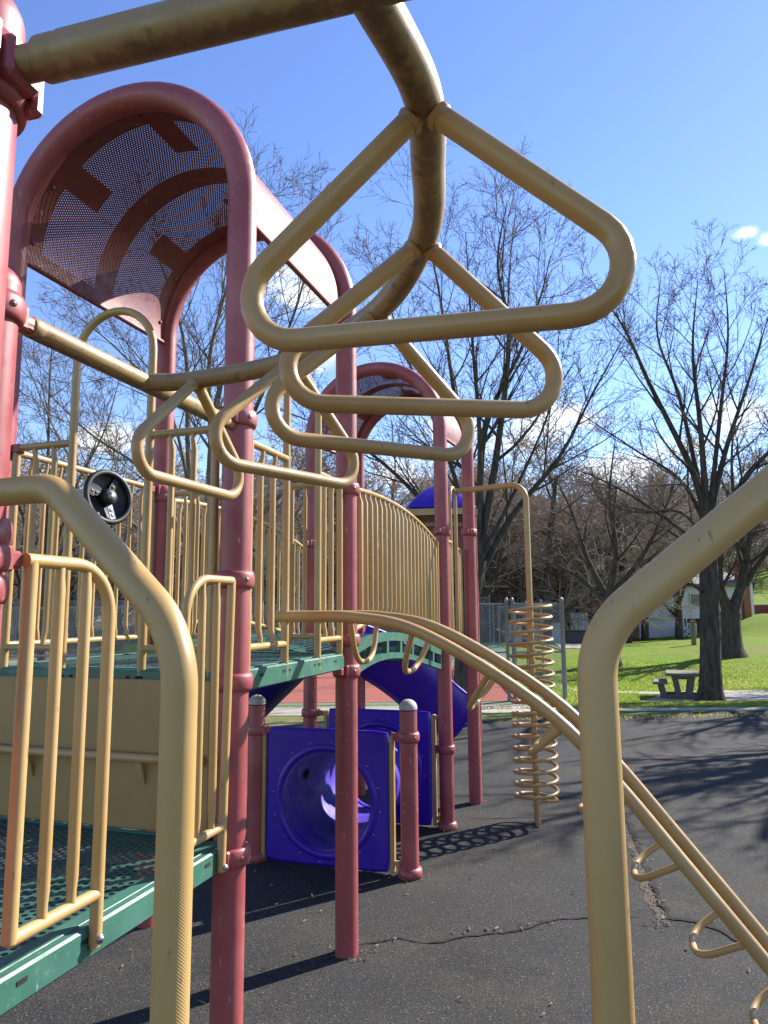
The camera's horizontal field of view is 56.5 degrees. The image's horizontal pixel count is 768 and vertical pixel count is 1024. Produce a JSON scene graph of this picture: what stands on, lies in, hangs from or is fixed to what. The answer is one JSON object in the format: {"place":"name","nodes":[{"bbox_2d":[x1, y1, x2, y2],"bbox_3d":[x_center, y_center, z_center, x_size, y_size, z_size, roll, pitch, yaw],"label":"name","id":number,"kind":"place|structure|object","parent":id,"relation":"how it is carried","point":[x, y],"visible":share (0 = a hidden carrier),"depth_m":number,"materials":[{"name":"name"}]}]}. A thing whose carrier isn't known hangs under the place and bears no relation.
{"place":"outdoors","nodes":[
{"label":"outdoors","id":0,"kind":"place"},
{"bbox_2d":[8,640,127,662],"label":"woodland floor","id":1,"kind":"structure","parent":0,"point":[70,652],"depth_m":34.46,"materials":[{"name":"brown plant"}]},
{"bbox_2d":[11,440,136,640],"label":"bare tree","id":2,"kind":"object","parent":1,"relation":"on","point":[18,574],"visible":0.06,"depth_m":35.59,"materials":[{"name":"brown plant"}]},
{"bbox_2d":[10,595,490,651],"bbox_3d":[-9.456,5.330,34.001,29.086,2.540,0.086,0,-8,0],"label":"chain link fence","id":3,"kind":"object","parent":1,"relation":"on","point":[17,601],"visible":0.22,"depth_m":34.01,"materials":[{"name":"grey metal"}]},
{"bbox_2d":[10,561,525,640],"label":"woodland floor","id":4,"kind":"structure","parent":0,"point":[132,622],"depth_m":44.36,"materials":[{"name":"brown soil"}]},
{"bbox_2d":[14,461,73,575],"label":"bare tree","id":5,"kind":"object","parent":4,"relation":"on","point":[18,512],"visible":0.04,"depth_m":44.86,"materials":[{"name":"brown plant"}]},
{"bbox_2d":[59,471,180,559],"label":"bare tree","id":6,"kind":"object","parent":4,"relation":"on","point":[136,502],"visible":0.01,"depth_m":64.50,"materials":[{"name":"brown plant"}]},
{"bbox_2d":[121,439,254,552],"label":"bare tree","id":7,"kind":"object","parent":4,"relation":"on","point":[180,470],"visible":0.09,"depth_m":56.53,"materials":[{"name":"brown plant"}]},
{"bbox_2d":[174,483,205,594],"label":"bare tree","id":8,"kind":"object","parent":4,"relation":"on","point":[203,499],"visible":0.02,"depth_m":45.53,"materials":[{"name":"brown plant"}]},
{"bbox_2d":[174,510,296,614],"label":"bare tree","id":9,"kind":"object","parent":4,"relation":"on","point":[219,568],"depth_m":42.93,"materials":[{"name":"brown plant"}]},
{"bbox_2d":[174,490,335,623],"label":"bare tree","id":10,"kind":"object","parent":4,"relation":"on","point":[264,548],"visible":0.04,"depth_m":43.49,"materials":[{"name":"brown plant"}]},
{"bbox_2d":[253,448,335,588],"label":"bare tree","id":11,"kind":"object","parent":4,"relation":"on","point":[301,469],"visible":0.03,"depth_m":64.28,"materials":[{"name":"brown plant"}]},
{"bbox_2d":[10,553,621,647],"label":"undergrowth","id":12,"kind":"object","parent":4,"relation":"on","point":[481,610],"visible":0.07,"depth_m":37.87,"materials":[{"name":"brown plant"}]},
{"bbox_2d":[255,463,401,599],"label":"bare tree","id":13,"kind":"object","parent":4,"relation":"on","point":[335,517],"visible":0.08,"depth_m":46.62,"materials":[{"name":"brown plant"}]},
{"bbox_2d":[280,478,404,584],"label":"bare tree","id":14,"kind":"object","parent":4,"relation":"on","point":[368,543],"visible":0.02,"depth_m":50.80,"materials":[{"name":"brown plant"}]},
{"bbox_2d":[293,450,410,606],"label":"bare tree","id":15,"kind":"object","parent":4,"relation":"on","point":[367,474],"visible":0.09,"depth_m":49.14,"materials":[{"name":"brown plant"}]},
{"bbox_2d":[365,466,396,587],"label":"bare tree","id":16,"kind":"object","parent":4,"relation":"on","point":[373,509],"visible":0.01,"depth_m":58.08,"materials":[{"name":"brown plant"}]},
{"bbox_2d":[326,457,460,594],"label":"bare tree","id":17,"kind":"object","parent":4,"relation":"on","point":[391,476],"visible":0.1,"depth_m":51.23,"materials":[{"name":"brown plant"}]},
{"bbox_2d":[373,480,554,608],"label":"bare tree","id":18,"kind":"object","parent":4,"relation":"on","point":[541,517],"visible":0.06,"depth_m":37.38,"materials":[{"name":"brown plant"}]},
{"bbox_2d":[394,457,542,568],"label":"bare tree","id":19,"kind":"object","parent":4,"relation":"on","point":[426,488],"visible":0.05,"depth_m":46.20,"materials":[{"name":"brown plant"}]},
{"bbox_2d":[368,458,592,628],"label":"bare tree","id":20,"kind":"object","parent":4,"relation":"on","point":[432,475],"visible":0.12,"depth_m":41.42,"materials":[{"name":"brown plant"}]},
{"bbox_2d":[481,450,568,626],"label":"bare tree","id":21,"kind":"object","parent":4,"relation":"on","point":[541,492],"visible":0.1,"depth_m":46.20,"materials":[{"name":"brown plant"}]},
{"bbox_2d":[482,486,586,619],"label":"bare tree","id":22,"kind":"object","parent":4,"relation":"on","point":[553,539],"visible":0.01,"depth_m":49.64,"materials":[{"name":"brown plant"}]},
{"bbox_2d":[483,489,606,625],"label":"bare tree","id":23,"kind":"object","parent":4,"relation":"on","point":[568,624],"visible":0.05,"depth_m":44.33,"materials":[{"name":"brown plant"}]},
{"bbox_2d":[493,490,608,612],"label":"bare tree","id":24,"kind":"object","parent":4,"relation":"on","point":[578,516],"visible":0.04,"depth_m":42.97,"materials":[{"name":"brown plant"}]},
{"bbox_2d":[498,529,611,617],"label":"bare tree","id":25,"kind":"object","parent":4,"relation":"on","point":[541,585],"visible":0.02,"depth_m":43.62,"materials":[{"name":"brown plant"}]},
{"bbox_2d":[570,613,588,629],"bbox_3d":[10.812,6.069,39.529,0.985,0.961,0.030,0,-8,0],"label":"distant white house","id":26,"kind":"structure","parent":4,"relation":"on","point":[582,622],"depth_m":39.51,"materials":[{"name":"white"}]},
{"bbox_2d":[514,509,654,629],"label":"bare tree","id":27,"kind":"object","parent":4,"relation":"on","point":[560,586],"visible":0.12,"depth_m":39.76,"materials":[{"name":"brown plant"}]},
{"bbox_2d":[498,442,674,628],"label":"bare tree","id":28,"kind":"object","parent":4,"relation":"on","point":[575,601],"visible":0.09,"depth_m":47.31,"materials":[{"name":"brown plant"}]},
{"bbox_2d":[533,489,651,624],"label":"bare tree","id":29,"kind":"object","parent":4,"relation":"on","point":[590,601],"visible":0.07,"depth_m":43.16,"materials":[{"name":"brown plant"}]},
{"bbox_2d":[33,642,548,705],"bbox_3d":[-10.358,5.108,23.837,31.200,0.425,19.400,0,-8,0],"label":"court border","id":30,"kind":"object","parent":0,"point":[495,647],"visible":0.06,"depth_m":14.62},
{"bbox_2d":[0,710,767,1023],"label":"playground surface","id":31,"kind":"object","parent":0,"point":[713,768],"visible":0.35,"depth_m":4.33,"materials":[{"name":"grey asphalt"}]},
{"bbox_2d":[0,0,767,1023],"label":"play structure","id":32,"kind":"object","parent":31,"relation":"on","point":[168,754],"visible":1,"depth_m":2.89,"materials":[{"name":"red paint"}]},
{"bbox_2d":[121,801,764,1015],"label":"leaf litter","id":33,"kind":"object","parent":31,"relation":"on","point":[543,1013],"visible":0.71,"depth_m":4.27,"materials":[{"name":"brown plant"}]},
{"bbox_2d":[361,916,638,943],"bbox_3d":[0.703,2.436,4.166,1.791,0.001,0.127,1,-8,-13],"label":"surface crack","id":34,"kind":"object","parent":31,"relation":"on","point":[482,934],"visible":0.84,"depth_m":4.11,"materials":[{"name":"black asphalt"}]},
{"bbox_2d":[481,811,574,818],"bbox_3d":[1.273,2.747,6.447,1.034,0.001,0.121,1,-8,-10],"label":"surface crack","id":35,"kind":"object","parent":31,"relation":"on","point":[531,817],"visible":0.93,"depth_m":6.42,"materials":[{"name":"black asphalt"}]},
{"bbox_2d":[625,829,669,925],"bbox_3d":[1.865,2.575,5.220,0.136,0.001,2.094,-2,-8,11],"label":"surface crack","id":36,"kind":"object","parent":31,"relation":"on","point":[647,895],"visible":0.64,"depth_m":4.75,"materials":[{"name":"grey asphalt"}]},
{"bbox_2d":[624,812,738,941],"bbox_3d":[1.949,2.571,5.219,0.425,0.001,2.818,-1,-8,2],"label":"surface crack","id":37,"kind":"object","parent":31,"relation":"on","point":[631,826],"visible":0.77,"depth_m":4.69,"materials":[{"name":"black asphalt"}]},
{"bbox_2d":[13,0,767,558],"label":"sky","id":38,"kind":"structure","parent":0,"point":[655,112],"materials":[{"name":"blue"}]},
{"bbox_2d":[280,666,519,702],"bbox_3d":[-10.162,4.659,19.558,27.600,0.001,10.000,0,-8,0],"label":"tennis court","id":39,"kind":"object","parent":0,"point":[323,695],"visible":0.03,"depth_m":16.14,"materials":[{"name":"red"}]},
{"bbox_2d":[8,598,510,701],"bbox_3d":[-6.355,2.918,14.866,17.928,2.120,0.086,-1,-8,0],"label":"chain link fence","id":40,"kind":"object","parent":39,"relation":"on","point":[505,603],"visible":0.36,"depth_m":14.87,"materials":[{"name":"grey metal"}]},
{"bbox_2d":[510,597,565,699],"bbox_3d":[3.195,2.832,14.816,1.106,2.120,0.086,0,-8,0],"label":"chain link fence","id":41,"kind":"object","parent":39,"relation":"on","point":[561,629],"visible":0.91,"depth_m":14.81,"materials":[{"name":"grey metal"}]},
{"bbox_2d":[385,492,429,523],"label":"bare tree","id":42,"kind":"object","parent":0,"point":[400,503],"visible":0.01,"depth_m":60.98,"materials":[{"name":"brown plant"}]},
{"bbox_2d":[265,714,562,725],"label":"dry verge","id":43,"kind":"structure","parent":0,"point":[278,721],"depth_m":12.40,"materials":[{"name":"beige plant"}]},
{"bbox_2d":[89,549,767,716],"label":"lawn","id":44,"kind":"structure","parent":0,"point":[754,630],"depth_m":26.63,"materials":[{"name":"green plant"}]},
{"bbox_2d":[11,504,121,619],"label":"bare tree","id":45,"kind":"object","parent":44,"relation":"on","point":[59,550],"visible":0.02,"depth_m":38.60,"materials":[{"name":"brown plant"}]},
{"bbox_2d":[11,470,136,637],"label":"bare tree","id":46,"kind":"object","parent":44,"relation":"on","point":[14,592],"visible":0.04,"depth_m":37.46,"materials":[{"name":"brown plant"}]},
{"bbox_2d":[13,428,173,645],"bbox_3d":[-17.466,1.562,38.385,13.244,11.508,7.906,4,-9,-27],"label":"bare tree","id":47,"kind":"object","parent":44,"relation":"on","point":[73,602],"visible":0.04,"depth_m":37.66,"materials":[{"name":"brown plant"}]},
{"bbox_2d":[14,466,186,649],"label":"bare tree","id":48,"kind":"object","parent":44,"relation":"on","point":[119,618],"visible":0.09,"depth_m":35.47,"materials":[{"name":"brown plant"}]},
{"bbox_2d":[16,290,203,660],"bbox_3d":[-8.200,-0.767,18.296,7.139,10.509,3.235,0,-8,-7],"label":"bare tree","id":49,"kind":"object","parent":44,"relation":"on","point":[22,513],"visible":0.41,"depth_m":18.61,"materials":[{"name":"brown plant"}]},
{"bbox_2d":[107,470,219,609],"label":"bare tree","id":50,"kind":"object","parent":44,"relation":"on","point":[177,489],"visible":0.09,"depth_m":38.59,"materials":[{"name":"brown plant"}]},
{"bbox_2d":[17,104,370,632],"bbox_3d":[-4.561,-2.080,14.438,9.300,11.979,3.902,-2,-8,10],"label":"bare tree","id":51,"kind":"object","parent":44,"relation":"on","point":[217,404],"visible":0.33,"depth_m":14.21,"materials":[{"name":"grey plant"}]},
{"bbox_2d":[176,436,301,597],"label":"bare tree","id":52,"kind":"object","parent":44,"relation":"on","point":[203,479],"visible":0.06,"depth_m":39.64,"materials":[{"name":"brown plant"}]},
{"bbox_2d":[219,459,335,636],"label":"bare tree","id":53,"kind":"object","parent":44,"relation":"on","point":[279,518],"visible":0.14,"depth_m":36.37,"materials":[{"name":"brown plant"}]},
{"bbox_2d":[219,414,396,608],"bbox_3d":[-4.231,1.306,40.423,8.682,12.185,14.542,5,-9,-33],"label":"bare tree","id":54,"kind":"object","parent":44,"relation":"on","point":[294,461],"visible":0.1,"depth_m":38.51,"materials":[{"name":"brown plant"}]},
{"bbox_2d":[254,134,675,691],"bbox_3d":[1.852,-2.642,15.011,9.111,13.156,5.203,-2,-8,8],"label":"bare tree","id":55,"kind":"object","parent":44,"relation":"on","point":[483,437],"visible":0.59,"depth_m":14.55,"materials":[{"name":"grey plant"}]},
{"bbox_2d":[404,450,571,640],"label":"bare tree","id":56,"kind":"object","parent":44,"relation":"on","point":[492,584],"visible":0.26,"depth_m":36.31,"materials":[{"name":"brown plant"}]},
{"bbox_2d":[374,470,603,613],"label":"bare tree","id":57,"kind":"object","parent":44,"relation":"on","point":[514,588],"visible":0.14,"depth_m":38.07,"materials":[{"name":"brown plant"}]},
{"bbox_2d":[455,465,551,628],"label":"bare tree","id":58,"kind":"object","parent":44,"relation":"on","point":[510,553],"visible":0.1,"depth_m":38.85,"materials":[{"name":"brown plant"}]},
{"bbox_2d":[453,493,564,639],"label":"bare tree","id":59,"kind":"object","parent":44,"relation":"on","point":[517,582],"visible":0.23,"depth_m":38.62,"materials":[{"name":"brown plant"}]},
{"bbox_2d":[501,620,521,641],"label":"garden shed","id":60,"kind":"structure","parent":44,"relation":"on","point":[520,627],"depth_m":37.51,"materials":[{"name":"white"}]},
{"bbox_2d":[527,620,560,643],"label":"garden shed","id":61,"kind":"structure","parent":44,"relation":"on","point":[558,639],"depth_m":37.46,"materials":[{"name":"white"}]},
{"bbox_2d":[453,388,679,643],"bbox_3d":[8.324,0.773,38.512,8.983,12.818,15.047,6,-10,-37],"label":"bare tree","id":62,"kind":"object","parent":44,"relation":"on","point":[547,587],"visible":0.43,"depth_m":36.67,"materials":[{"name":"brown plant"}]},
{"bbox_2d":[565,629,586,643],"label":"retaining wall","id":63,"kind":"structure","parent":44,"relation":"on","point":[574,636],"depth_m":33.01,"materials":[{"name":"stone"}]},
{"bbox_2d":[487,404,697,666],"bbox_3d":[7.307,0.877,24.808,7.337,8.888,3.642,-3,-8,21],"label":"bare tree","id":64,"kind":"object","parent":44,"relation":"on","point":[608,590],"visible":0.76,"depth_m":24.76,"materials":[{"name":"brown plant"}]},
{"bbox_2d":[557,470,651,606],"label":"bare tree","id":65,"kind":"object","parent":44,"relation":"on","point":[594,511],"visible":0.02,"depth_m":67.46,"materials":[{"name":"brown plant"}]},
{"bbox_2d":[556,685,659,693],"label":"footpath","id":66,"kind":"structure","parent":44,"relation":"on","point":[639,692],"depth_m":18.50,"materials":[{"name":"concrete"}]},
{"bbox_2d":[561,467,659,520],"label":"bare tree","id":67,"kind":"object","parent":44,"relation":"on","point":[607,479],"visible":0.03,"depth_m":67.78,"materials":[{"name":"brown plant"}]},
{"bbox_2d":[532,466,723,642],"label":"bare tree","id":68,"kind":"object","parent":44,"relation":"on","point":[629,639],"visible":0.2,"depth_m":39.98,"materials":[{"name":"brown plant"}]},
{"bbox_2d":[590,482,665,544],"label":"bare tree","id":69,"kind":"object","parent":44,"relation":"on","point":[634,502],"visible":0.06,"depth_m":63.76,"materials":[{"name":"brown plant"}]},
{"bbox_2d":[533,443,726,638],"bbox_3d":[12.406,2.030,39.060,7.749,10.558,12.979,1,-8,-13],"label":"bare tree","id":70,"kind":"object","parent":44,"relation":"on","point":[619,533],"visible":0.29,"depth_m":38.00,"materials":[{"name":"brown plant"}]},
{"bbox_2d":[555,467,732,640],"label":"bare tree","id":71,"kind":"object","parent":44,"relation":"on","point":[645,635],"visible":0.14,"depth_m":42.76,"materials":[{"name":"brown plant"}]},
{"bbox_2d":[531,219,767,701],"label":"bare tree","id":72,"kind":"object","parent":44,"relation":"on","point":[710,685],"visible":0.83,"depth_m":16.36,"materials":[{"name":"grey plant"}]},
{"bbox_2d":[632,472,694,514],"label":"bare tree","id":73,"kind":"object","parent":44,"relation":"on","point":[660,488],"visible":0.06,"depth_m":77.56,"materials":[{"name":"brown plant"}]},
{"bbox_2d":[597,427,752,638],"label":"bare tree","id":74,"kind":"object","parent":44,"relation":"on","point":[679,626],"visible":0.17,"depth_m":43.09,"materials":[{"name":"brown plant"}]},
{"bbox_2d":[645,465,711,516],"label":"bare tree","id":75,"kind":"object","parent":44,"relation":"on","point":[690,480],"visible":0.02,"depth_m":85.64,"materials":[{"name":"brown plant"}]},
{"bbox_2d":[612,361,767,657],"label":"bare tree","id":76,"kind":"object","parent":44,"relation":"on","point":[732,645],"visible":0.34,"depth_m":26.81,"materials":[{"name":"grey plant"}]},
{"bbox_2d":[628,562,754,637],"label":"house","id":77,"kind":"structure","parent":44,"relation":"on","point":[691,597],"depth_m":45.28,"materials":[{"name":"white"}]},
{"bbox_2d":[669,605,674,617],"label":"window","id":78,"kind":"structure","parent":77,"relation":"in","point":[671,615],"depth_m":45.15,"materials":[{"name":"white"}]},
{"bbox_2d":[687,622,699,630],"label":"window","id":79,"kind":"structure","parent":77,"relation":"in","point":[698,624],"depth_m":45.36,"materials":[{"name":"grey glass"}]},
{"bbox_2d":[689,593,699,606],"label":"window","id":80,"kind":"structure","parent":77,"relation":"in","point":[693,597],"depth_m":45.25,"materials":[{"name":"white glass"}]},
{"bbox_2d":[689,621,696,644],"bbox_3d":[13.231,5.222,30.543,0.200,1.124,0.210,0,-8,0],"label":"marker post","id":81,"kind":"object","parent":44,"relation":"on","point":[693,632],"visible":0.79,"depth_m":30.48,"materials":[{"name":"brown wood"}]},
{"bbox_2d":[643,690,767,701],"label":"picnic pad","id":82,"kind":"object","parent":44,"relation":"on","point":[744,695],"visible":0.48,"depth_m":17.46,"materials":[{"name":"concrete"}]},
{"bbox_2d":[653,670,698,698],"bbox_3d":[7.363,4.240,17.576,1.400,0.605,1.100,-3,-8,20],"label":"picnic table","id":83,"kind":"object","parent":82,"relation":"on","point":[688,675],"visible":0.7,"depth_m":17.28,"materials":[{"name":"grey concrete"}]},
{"bbox_2d":[644,471,767,551],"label":"bare tree","id":84,"kind":"object","parent":44,"relation":"on","point":[716,506],"visible":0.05,"depth_m":61.84,"materials":[{"name":"brown plant"}]},
{"bbox_2d":[654,477,767,556],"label":"bare tree","id":85,"kind":"object","parent":44,"relation":"on","point":[717,502],"visible":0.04,"depth_m":56.20,"materials":[{"name":"brown plant"}]},
{"bbox_2d":[707,425,767,575],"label":"bare tree","id":86,"kind":"object","parent":44,"relation":"on","point":[757,454],"visible":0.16,"depth_m":59.77,"materials":[{"name":"brown plant"}]},
{"bbox_2d":[723,519,767,572],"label":"bare tree","id":87,"kind":"object","parent":44,"relation":"on","point":[765,523],"visible":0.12,"depth_m":55.35,"materials":[{"name":"brown plant"}]},
{"bbox_2d":[724,519,767,602],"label":"bare tree","id":88,"kind":"object","parent":44,"relation":"on","point":[756,577],"visible":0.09,"depth_m":57.11,"materials":[{"name":"brown plant"}]},
{"bbox_2d":[733,403,767,517],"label":"bare tree","id":89,"kind":"object","parent":44,"relation":"on","point":[760,432],"visible":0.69,"depth_m":18.55,"materials":[{"name":"grey plant"}]},
{"bbox_2d":[754,604,767,613],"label":"garden wall","id":90,"kind":"structure","parent":44,"relation":"on","point":[760,608],"depth_m":46.54,"materials":[{"name":"red brick"}]},
{"bbox_2d":[402,486,481,736],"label":"play tower","id":91,"kind":"structure","parent":0,"point":[420,506],"depth_m":11.07,"materials":[{"name":"purple plastic"}]},
{"bbox_2d":[267,704,767,715],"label":"sidewalk","id":92,"kind":"structure","parent":0,"point":[279,711],"depth_m":13.40,"materials":[{"name":"concrete"}]},
{"bbox_2d":[482,702,767,722],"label":"dry grass","id":93,"kind":"structure","parent":92,"relation":"on","point":[644,716],"depth_m":12.37,"materials":[{"name":"brown plant"}]},
{"bbox_2d":[554,643,580,647],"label":"driveway","id":94,"kind":"structure","parent":0,"point":[572,645],"depth_m":30.46,"materials":[{"name":"concrete"}]},
{"bbox_2d":[553,659,767,707],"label":"grass","id":95,"kind":"structure","parent":0,"point":[644,704],"depth_m":19.66,"materials":[{"name":"green plant"}]}
]}

